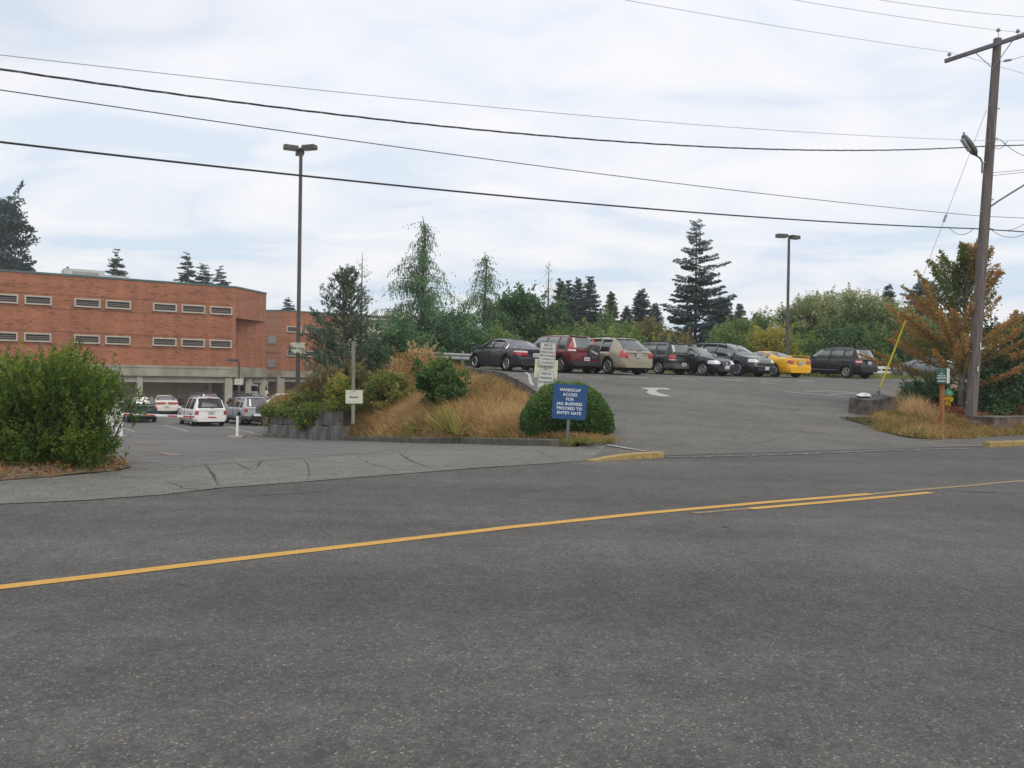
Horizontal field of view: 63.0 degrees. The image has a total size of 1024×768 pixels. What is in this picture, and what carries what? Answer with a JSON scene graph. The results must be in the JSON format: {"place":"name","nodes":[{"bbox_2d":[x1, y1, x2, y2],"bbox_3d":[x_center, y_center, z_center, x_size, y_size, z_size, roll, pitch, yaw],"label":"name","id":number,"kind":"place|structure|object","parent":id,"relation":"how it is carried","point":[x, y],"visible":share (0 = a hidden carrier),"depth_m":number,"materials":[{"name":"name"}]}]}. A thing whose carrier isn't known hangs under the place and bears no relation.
{"place":"outdoors","nodes":[
{"label":"outdoors","id":0,"kind":"place"},
{"bbox_2d":[7,401,571,479],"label":"car park","id":1,"kind":"structure","parent":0,"point":[206,443],"depth_m":24.16,"materials":[{"name":"asphalt"}]},
{"bbox_2d":[0,459,130,479],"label":"planting bed","id":2,"kind":"object","parent":1,"relation":"on","point":[26,474],"visible":0.21,"depth_m":13.06,"materials":[{"name":"soil"}]},
{"bbox_2d":[0,452,126,478],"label":"fallen leaves","id":3,"kind":"object","parent":2,"relation":"on","point":[57,461],"visible":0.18,"depth_m":13.28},
{"bbox_2d":[0,336,151,473],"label":"bush","id":4,"kind":"object","parent":2,"relation":"on","point":[65,417],"visible":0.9,"depth_m":13.46,"materials":[{"name":"green plant"}]},
{"bbox_2d":[120,395,157,421],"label":"parked suv","id":5,"kind":"object","parent":1,"relation":"on","point":[151,404],"visible":0.49,"depth_m":52.35,"materials":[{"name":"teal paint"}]},
{"bbox_2d":[154,395,178,413],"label":"parked sedan","id":6,"kind":"object","parent":1,"relation":"on","point":[167,403],"visible":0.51,"depth_m":64.20,"materials":[{"name":"white paint"}]},
{"bbox_2d":[177,395,226,425],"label":"parked minivan","id":7,"kind":"object","parent":1,"relation":"on","point":[205,406],"visible":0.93,"depth_m":49.16,"materials":[{"name":"white paint"}]},
{"bbox_2d":[224,396,266,424],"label":"parked suv","id":8,"kind":"object","parent":1,"relation":"on","point":[243,408],"visible":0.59,"depth_m":51.63,"materials":[{"name":"silver metal"}]},
{"bbox_2d":[287,425,306,438],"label":"concrete block","id":9,"kind":"structure","parent":1,"relation":"on","point":[296,434],"depth_m":34.55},
{"bbox_2d":[281,416,295,424],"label":"concrete block","id":10,"kind":"structure","parent":9,"relation":"on","point":[286,420],"depth_m":35.00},
{"bbox_2d":[284,386,325,407],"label":"bush","id":11,"kind":"object","parent":10,"relation":"on","point":[297,397],"visible":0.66,"depth_m":34.75,"materials":[{"name":"green plant"}]},
{"bbox_2d":[306,425,327,439],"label":"concrete block","id":12,"kind":"structure","parent":1,"relation":"on","point":[317,432],"depth_m":33.61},
{"bbox_2d":[327,425,354,439],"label":"concrete block","id":13,"kind":"structure","parent":1,"relation":"on","point":[336,432],"depth_m":32.80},
{"bbox_2d":[322,410,350,425],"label":"concrete block","id":14,"kind":"structure","parent":13,"relation":"on","point":[329,418],"depth_m":32.99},
{"bbox_2d":[263,433,560,446],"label":"kerb","id":15,"kind":"structure","parent":1,"relation":"on","point":[522,441],"depth_m":24.72,"materials":[{"name":"concrete"}]},
{"bbox_2d":[0,445,605,503],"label":"pavement","id":16,"kind":"structure","parent":0,"point":[133,483],"depth_m":13.87,"materials":[{"name":"concrete"}]},
{"bbox_2d":[258,343,616,445],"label":"mound","id":17,"kind":"object","parent":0,"point":[562,443],"visible":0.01,"depth_m":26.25,"materials":[{"name":"beige plant"}]},
{"bbox_2d":[283,144,317,389],"bbox_3d":[-9.677,-4.207,38.130,1.546,13.190,1.256,1,0,0],"label":"street lamp","id":18,"kind":"object","parent":17,"relation":"on","point":[299,152],"visible":0.73,"depth_m":37.90,"materials":[{"name":"brown metal"}]},
{"bbox_2d":[255,398,370,430],"bbox_3d":[-7.276,1.275,35.129,6.944,2.146,4.025,1,0,39],"label":"ivy","id":19,"kind":"object","parent":17,"relation":"on","point":[303,414],"visible":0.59,"depth_m":34.09,"materials":[{"name":"green plant"}]},
{"bbox_2d":[287,264,386,386],"bbox_3d":[-7.398,-2.136,36.047,3.949,6.282,4.796,1,0,18],"label":"pine tree","id":20,"kind":"object","parent":17,"relation":"on","point":[322,357],"visible":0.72,"depth_m":35.78,"materials":[{"name":"green plant"}]},
{"bbox_2d":[323,369,357,422],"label":"bush","id":21,"kind":"object","parent":17,"relation":"on","point":[337,393],"visible":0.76,"depth_m":31.77,"materials":[{"name":"green plant"}]},
{"bbox_2d":[313,351,379,400],"bbox_3d":[-6.744,-0.110,34.038,2.810,2.513,2.301,1,0,0],"label":"bush","id":22,"kind":"object","parent":17,"relation":"on","point":[361,371],"visible":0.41,"depth_m":33.67,"materials":[{"name":"green plant"}]},
{"bbox_2d":[345,342,362,423],"bbox_3d":[-5.087,-0.041,26.990,0.560,2.654,0.110,0,0,0],"label":"sign","id":23,"kind":"object","parent":17,"relation":"on","point":[353,396],"visible":1,"depth_m":26.94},
{"bbox_2d":[350,330,394,382],"bbox_3d":[-6.273,-0.874,37.001,2.451,3.115,2.580,1,0,-19],"label":"shrub","id":24,"kind":"object","parent":17,"relation":"on","point":[380,352],"visible":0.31,"depth_m":36.56,"materials":[{"name":"green plant"}]},
{"bbox_2d":[362,369,415,417],"bbox_3d":[-4.695,0.489,31.603,2.189,2.173,2.131,1,0,0],"label":"bush","id":25,"kind":"object","parent":17,"relation":"on","point":[379,386],"visible":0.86,"depth_m":31.17,"materials":[{"name":"green plant"}]},
{"bbox_2d":[266,364,524,440],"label":"seeding grass","id":26,"kind":"structure","parent":17,"relation":"on","point":[483,427],"depth_m":26.93,"materials":[{"name":"plant"}]},
{"bbox_2d":[357,312,439,366],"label":"shrub","id":27,"kind":"object","parent":17,"relation":"on","point":[402,345],"visible":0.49,"depth_m":40.47,"materials":[{"name":"green plant"}]},
{"bbox_2d":[339,216,482,363],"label":"cedar tree","id":28,"kind":"object","parent":17,"relation":"on","point":[424,302],"visible":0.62,"depth_m":43.44,"materials":[{"name":"green plant"}]},
{"bbox_2d":[387,341,436,379],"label":"bush","id":29,"kind":"object","parent":17,"relation":"on","point":[409,355],"visible":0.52,"depth_m":34.12,"materials":[{"name":"brown plant"}]},
{"bbox_2d":[411,352,473,405],"bbox_3d":[-2.300,0.059,28.486,2.095,2.350,2.348,1,0,19],"label":"bush","id":30,"kind":"object","parent":17,"relation":"on","point":[437,379],"visible":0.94,"depth_m":28.03,"materials":[{"name":"green plant"}]},
{"bbox_2d":[407,399,483,436],"bbox_3d":[-1.887,0.983,24.692,2.340,1.311,2.310,1,0,-40],"label":"reed clump","id":31,"kind":"object","parent":17,"relation":"on","point":[445,425],"visible":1,"depth_m":24.50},
{"bbox_2d":[459,366,536,395],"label":"retaining wall","id":32,"kind":"structure","parent":17,"relation":"on","point":[524,385],"depth_m":29.92,"materials":[{"name":"concrete"}]},
{"bbox_2d":[534,342,557,390],"bbox_3d":[0.880,0.194,22.443,0.630,2.626,0.086,4,0,-9],"label":"sign","id":33,"kind":"object","parent":17,"relation":"on","point":[546,368],"visible":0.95,"depth_m":22.42,"materials":[{"name":"metal"}]},
{"bbox_2d":[518,379,615,438],"bbox_3d":[1.472,0.699,22.081,2.636,1.684,2.539,1,0,0],"label":"hedge","id":34,"kind":"object","parent":17,"relation":"on","point":[535,414],"visible":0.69,"depth_m":21.38,"materials":[{"name":"green plant"}]},
{"bbox_2d":[509,429,629,446],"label":"dry grass","id":35,"kind":"structure","parent":17,"relation":"on","point":[589,435],"depth_m":20.67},
{"bbox_2d":[552,381,587,446],"bbox_3d":[1.377,0.838,20.322,0.830,1.809,0.060,4,0,4],"label":"sign","id":36,"kind":"object","parent":17,"relation":"on","point":[569,402],"visible":1,"depth_m":20.29,"materials":[{"name":"metal"}]},
{"bbox_2d":[553,435,625,446],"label":"green grass","id":37,"kind":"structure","parent":17,"relation":"on","point":[580,441],"depth_m":20.15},
{"bbox_2d":[0,446,1023,767],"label":"road","id":38,"kind":"structure","parent":0,"point":[840,634],"depth_m":5.55,"materials":[{"name":"asphalt"}]},
{"bbox_2d":[0,493,873,588],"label":"line","id":39,"kind":"object","parent":38,"relation":"on","point":[56,580],"visible":1,"depth_m":7.92,"materials":[{"name":"yellow paint"}]},
{"bbox_2d":[586,451,663,461],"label":"kerb","id":40,"kind":"structure","parent":38,"relation":"on","point":[641,455],"depth_m":17.15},
{"bbox_2d":[748,492,931,508],"bbox_3d":[4.666,1.608,11.594,3.773,0.001,0.159,1,0,-30],"label":"line","id":41,"kind":"object","parent":38,"relation":"on","point":[808,503],"visible":1,"depth_m":11.46,"materials":[{"name":"yellow paint"}]},
{"bbox_2d":[0,0,1023,353],"label":"sky","id":42,"kind":"structure","parent":0,"point":[615,59],"materials":[{"name":"white"}]},
{"bbox_2d":[464,366,1023,458],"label":"car park","id":43,"kind":"structure","parent":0,"point":[724,428],"depth_m":26.16,"materials":[{"name":"asphalt"}]},
{"bbox_2d":[423,301,494,365],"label":"shrub","id":44,"kind":"object","parent":43,"relation":"on","point":[473,337],"visible":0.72,"depth_m":42.51,"materials":[{"name":"green plant"}]},
{"bbox_2d":[469,339,539,370],"bbox_3d":[-0.179,-1.324,37.573,2.160,1.430,4.613,1,2,-32],"label":"parked sedan","id":45,"kind":"object","parent":43,"relation":"on","point":[519,353],"visible":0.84,"depth_m":36.45,"materials":[{"name":"paint"}]},
{"bbox_2d":[521,335,599,372],"bbox_3d":[2.050,-1.429,39.170,2.140,1.710,4.599,1,3,-35],"label":"parked suv","id":46,"kind":"object","parent":43,"relation":"on","point":[578,352],"visible":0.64,"depth_m":37.45,"materials":[{"name":"red paint"}]},
{"bbox_2d":[566,336,652,374],"bbox_3d":[4.278,-1.384,39.570,2.340,1.751,5.149,0,3,-34],"label":"parked crossover","id":47,"kind":"object","parent":43,"relation":"on","point":[634,356],"visible":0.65,"depth_m":37.72,"materials":[{"name":"beige paint"}]},
{"bbox_2d":[620,341,689,374],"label":"parked wagon","id":48,"kind":"object","parent":43,"relation":"on","point":[668,356],"visible":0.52,"depth_m":41.30,"materials":[{"name":"grey paint"}]},
{"bbox_2d":[674,347,734,375],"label":"parked sedan","id":49,"kind":"object","parent":43,"relation":"on","point":[703,362],"visible":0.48,"depth_m":40.96,"materials":[{"name":"black paint"}]},
{"bbox_2d":[563,376,859,444],"bbox_3d":[6.962,0.602,32.036,9.629,1.747,22.580,1,0,29],"label":"oil stain","id":50,"kind":"object","parent":43,"relation":"on","point":[599,377],"visible":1,"depth_m":33.59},
{"bbox_2d":[687,341,775,376],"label":"sedan","id":51,"kind":"object","parent":43,"relation":"on","point":[743,359],"visible":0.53,"depth_m":42.25,"materials":[{"name":"black paint"}]},
{"bbox_2d":[754,351,810,376],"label":"parked coupe","id":52,"kind":"object","parent":43,"relation":"on","point":[784,363],"visible":0.44,"depth_m":43.15,"materials":[{"name":"yellow paint"}]},
{"bbox_2d":[775,233,800,374],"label":"street lamp","id":53,"kind":"object","parent":43,"relation":"on","point":[789,237],"visible":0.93,"depth_m":49.91,"materials":[{"name":"brown metal"}]},
{"bbox_2d":[804,346,877,378],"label":"parked suv","id":54,"kind":"object","parent":43,"relation":"on","point":[845,362],"visible":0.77,"depth_m":46.59,"materials":[{"name":"black paint"}]},
{"bbox_2d":[889,356,958,375],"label":"parked hatchback","id":55,"kind":"object","parent":43,"relation":"on","point":[914,362],"visible":0.27,"depth_m":52.82,"materials":[{"name":"grey paint"}]},
{"bbox_2d":[848,378,1023,438],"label":"verge","id":56,"kind":"structure","parent":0,"point":[894,393],"depth_m":29.04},
{"bbox_2d":[848,394,895,414],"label":"concrete block","id":57,"kind":"structure","parent":56,"relation":"on","point":[861,405],"depth_m":28.63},
{"bbox_2d":[890,390,940,421],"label":"tall grass","id":58,"kind":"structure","parent":56,"relation":"on","point":[921,408],"depth_m":26.32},
{"bbox_2d":[896,371,958,406],"bbox_3d":[14.770,0.354,29.662,2.135,1.672,2.122,1,0,-41],"label":"shrub","id":59,"kind":"object","parent":56,"relation":"on","point":[929,387],"visible":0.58,"depth_m":29.19,"materials":[{"name":"green plant"}]},
{"bbox_2d":[856,239,1023,407],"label":"maple tree","id":60,"kind":"object","parent":56,"relation":"on","point":[959,332],"visible":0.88,"depth_m":28.69,"materials":[{"name":"orange plant"}]},
{"bbox_2d":[936,368,949,423],"bbox_3d":[13.408,0.443,26.011,0.278,1.853,0.300,1,0,-45],"label":"sign","id":61,"kind":"object","parent":56,"relation":"on","point":[943,377],"visible":0.98,"depth_m":26.00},
{"bbox_2d":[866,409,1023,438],"bbox_3d":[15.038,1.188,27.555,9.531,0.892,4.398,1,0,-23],"label":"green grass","id":62,"kind":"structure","parent":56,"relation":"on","point":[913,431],"depth_m":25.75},
{"bbox_2d":[895,393,1023,418],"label":"fallen leaves","id":63,"kind":"object","parent":56,"relation":"on","point":[955,408],"visible":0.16,"depth_m":28.34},
{"bbox_2d":[944,28,1023,418],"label":"utility pole","id":64,"kind":"object","parent":56,"relation":"on","point":[973,379],"visible":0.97,"depth_m":27.07,"materials":[{"name":"brown wood"}]},
{"bbox_2d":[0,89,1016,217],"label":"power cable","id":65,"kind":"object","parent":64,"relation":"attached to","point":[444,153],"visible":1,"depth_m":16.99,"materials":[{"name":"rubber"}]},
{"bbox_2d":[2,55,1019,140],"bbox_3d":[0.720,-6.044,17.461,52.263,4.030,5.732,1,0,-24],"label":"power cable","id":66,"kind":"object","parent":64,"relation":"attached to","point":[451,103],"visible":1,"depth_m":16.61,"materials":[{"name":"rubber"}]},
{"bbox_2d":[0,141,1023,231],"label":"power cable","id":67,"kind":"object","parent":64,"relation":"attached to","point":[99,153],"visible":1,"depth_m":16.94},
{"bbox_2d":[0,68,1023,150],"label":"power cable","id":68,"kind":"object","parent":64,"relation":"attached to","point":[105,84],"visible":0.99,"depth_m":16.80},
{"bbox_2d":[876,112,985,395],"bbox_3d":[14.101,-4.234,28.239,3.238,9.479,0.092,1,0,35],"label":"guy wire","id":69,"kind":"object","parent":64,"relation":"attached to","point":[903,326],"visible":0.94,"depth_m":28.71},
{"bbox_2d":[963,344,1023,414],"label":"bush","id":70,"kind":"object","parent":56,"relation":"on","point":[1004,397],"visible":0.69,"depth_m":27.96,"materials":[{"name":"green plant"}]},
{"bbox_2d":[965,310,1023,409],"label":"bush","id":71,"kind":"object","parent":56,"relation":"on","point":[1020,336],"visible":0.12,"depth_m":30.68,"materials":[{"name":"orange plant"}]},
{"bbox_2d":[864,407,1023,438],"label":"dry grass","id":72,"kind":"structure","parent":0,"point":[935,426],"depth_m":25.72,"materials":[{"name":"plant"}]},
{"bbox_3d":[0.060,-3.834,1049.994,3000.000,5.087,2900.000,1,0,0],"label":"ground","id":73,"kind":"structure","parent":0,"visible":0},
{"bbox_2d":[0,180,41,271],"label":"conifer tree","id":74,"kind":"object","parent":73,"relation":"on","point":[11,224],"visible":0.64,"depth_m":117.09,"materials":[{"name":"green plant"}]},
{"bbox_2d":[105,249,127,275],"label":"fir tree","id":75,"kind":"object","parent":73,"relation":"on","point":[114,263],"visible":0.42,"depth_m":111.67,"materials":[{"name":"green plant"}]},
{"bbox_2d":[0,268,266,404],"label":"brick building","id":76,"kind":"structure","parent":73,"relation":"on","point":[177,340],"depth_m":79.63,"materials":[{"name":"brick"}]},
{"bbox_2d":[173,252,197,282],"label":"fir tree","id":77,"kind":"object","parent":73,"relation":"on","point":[184,277],"visible":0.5,"depth_m":111.67,"materials":[{"name":"green plant"}]},
{"bbox_2d":[253,310,391,395],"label":"brick building","id":78,"kind":"structure","parent":73,"relation":"on","point":[280,337],"depth_m":108.41,"materials":[{"name":"brick"}]},
{"bbox_2d":[451,252,530,366],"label":"cedar tree","id":79,"kind":"object","parent":73,"relation":"on","point":[484,312],"visible":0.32,"depth_m":47.88,"materials":[{"name":"green plant"}]},
{"bbox_2d":[464,318,531,367],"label":"shrub","id":80,"kind":"object","parent":73,"relation":"on","point":[498,334],"visible":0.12,"depth_m":45.36,"materials":[{"name":"green plant"}]},
{"bbox_2d":[486,279,568,368],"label":"deciduous tree","id":81,"kind":"object","parent":73,"relation":"on","point":[517,306],"visible":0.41,"depth_m":50.79,"materials":[{"name":"green plant"}]},
{"bbox_2d":[518,265,570,340],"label":"spruce tree","id":82,"kind":"object","parent":73,"relation":"on","point":[548,310],"visible":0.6,"depth_m":49.94,"materials":[{"name":"green plant"}]},
{"bbox_2d":[528,316,590,343],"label":"shrub","id":83,"kind":"object","parent":73,"relation":"on","point":[561,330],"visible":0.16,"depth_m":49.31,"materials":[{"name":"green plant"}]},
{"bbox_2d":[551,278,577,369],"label":"fir tree","id":84,"kind":"object","parent":73,"relation":"on","point":[560,291],"visible":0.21,"depth_m":81.70,"materials":[{"name":"green plant"}]},
{"bbox_2d":[573,275,603,329],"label":"fir tree","id":85,"kind":"object","parent":73,"relation":"on","point":[587,303],"visible":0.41,"depth_m":83.62,"materials":[{"name":"green plant"}]},
{"bbox_2d":[576,307,624,334],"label":"deciduous tree","id":86,"kind":"object","parent":73,"relation":"on","point":[606,318],"visible":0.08,"depth_m":67.49,"materials":[{"name":"green plant"}]},
{"bbox_2d":[571,317,634,337],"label":"shrub","id":87,"kind":"object","parent":73,"relation":"on","point":[595,330],"visible":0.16,"depth_m":51.54,"materials":[{"name":"green plant"}]},
{"bbox_2d":[600,291,624,327],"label":"fir tree","id":88,"kind":"object","parent":73,"relation":"on","point":[611,301],"visible":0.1,"depth_m":79.75,"materials":[{"name":"green plant"}]},
{"bbox_2d":[598,318,644,343],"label":"deciduous tree","id":89,"kind":"object","parent":73,"relation":"on","point":[636,333],"visible":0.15,"depth_m":59.73,"materials":[{"name":"green plant"}]},
{"bbox_2d":[625,288,658,331],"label":"fir tree","id":90,"kind":"object","parent":73,"relation":"on","point":[640,304],"visible":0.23,"depth_m":87.57,"materials":[{"name":"green plant"}]},
{"bbox_2d":[629,315,664,342],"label":"deciduous tree","id":91,"kind":"object","parent":73,"relation":"on","point":[654,327],"visible":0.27,"depth_m":63.27,"materials":[{"name":"green plant"}]},
{"bbox_2d":[650,327,695,345],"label":"deciduous tree","id":92,"kind":"object","parent":73,"relation":"on","point":[664,335],"visible":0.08,"depth_m":59.39,"materials":[{"name":"green plant"}]},
{"bbox_2d":[660,218,736,372],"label":"fir tree","id":93,"kind":"object","parent":73,"relation":"on","point":[706,304],"visible":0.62,"depth_m":71.46,"materials":[{"name":"green plant"}]},
{"bbox_2d":[460,361,965,379],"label":"rough grass","id":94,"kind":"structure","parent":73,"relation":"on","point":[887,376],"depth_m":48.15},
{"bbox_2d":[697,296,738,341],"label":"fir tree","id":95,"kind":"object","parent":73,"relation":"on","point":[719,318],"visible":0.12,"depth_m":79.34,"materials":[{"name":"green plant"}]},
{"bbox_2d":[702,320,745,345],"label":"deciduous tree","id":96,"kind":"object","parent":73,"relation":"on","point":[727,334],"visible":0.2,"depth_m":61.42,"materials":[{"name":"green plant"}]},
{"bbox_2d":[722,314,762,346],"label":"deciduous tree","id":97,"kind":"object","parent":73,"relation":"on","point":[740,325],"visible":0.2,"depth_m":63.15,"materials":[{"name":"green plant"}]},
{"bbox_2d":[746,305,776,331],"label":"deciduous tree","id":98,"kind":"object","parent":73,"relation":"on","point":[763,322],"visible":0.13,"depth_m":65.26,"materials":[{"name":"green plant"}]},
{"bbox_2d":[743,322,805,357],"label":"deciduous tree","id":99,"kind":"object","parent":73,"relation":"on","point":[763,340],"visible":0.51,"depth_m":55.20,"materials":[{"name":"yellow plant"}]},
{"bbox_2d":[764,302,807,336],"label":"deciduous tree","id":100,"kind":"object","parent":73,"relation":"on","point":[779,315],"visible":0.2,"depth_m":61.72,"materials":[{"name":"green plant"}]},
{"bbox_2d":[780,325,825,357],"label":"shrub","id":101,"kind":"object","parent":73,"relation":"on","point":[812,349],"visible":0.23,"depth_m":57.00,"materials":[{"name":"green plant"}]},
{"bbox_2d":[776,289,847,348],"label":"deciduous tree","id":102,"kind":"object","parent":73,"relation":"on","point":[817,310],"visible":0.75,"depth_m":60.15,"materials":[{"name":"green plant"}]},
{"bbox_2d":[799,316,871,355],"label":"shrub","id":103,"kind":"object","parent":73,"relation":"on","point":[835,336],"visible":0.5,"depth_m":57.40,"materials":[{"name":"green plant"}]},
{"bbox_2d":[805,282,872,329],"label":"deciduous tree","id":104,"kind":"object","parent":73,"relation":"on","point":[846,301],"visible":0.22,"depth_m":61.67,"materials":[{"name":"green plant"}]},
{"bbox_2d":[836,287,899,337],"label":"deciduous tree","id":105,"kind":"object","parent":73,"relation":"on","point":[878,308],"visible":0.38,"depth_m":60.09,"materials":[{"name":"green plant"}]},
{"bbox_2d":[842,319,901,373],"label":"shrub","id":106,"kind":"object","parent":73,"relation":"on","point":[877,344],"visible":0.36,"depth_m":56.93,"materials":[{"name":"green plant"}]},
{"bbox_2d":[862,296,915,356],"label":"deciduous tree","id":107,"kind":"object","parent":73,"relation":"on","point":[893,318],"visible":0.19,"depth_m":59.44,"materials":[{"name":"green plant"}]},
{"bbox_2d":[873,325,915,373],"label":"shrub","id":108,"kind":"object","parent":73,"relation":"on","point":[900,352],"visible":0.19,"depth_m":57.26,"materials":[{"name":"green plant"}]},
{"bbox_2d":[899,278,943,330],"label":"fir tree","id":109,"kind":"object","parent":73,"relation":"on","point":[919,291],"visible":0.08,"depth_m":83.58,"materials":[{"name":"green plant"}]},
{"bbox_2d":[970,415,1023,428],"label":"wall","id":110,"kind":"structure","parent":73,"relation":"on","point":[1004,420],"depth_m":26.77,"materials":[{"name":"concrete"}]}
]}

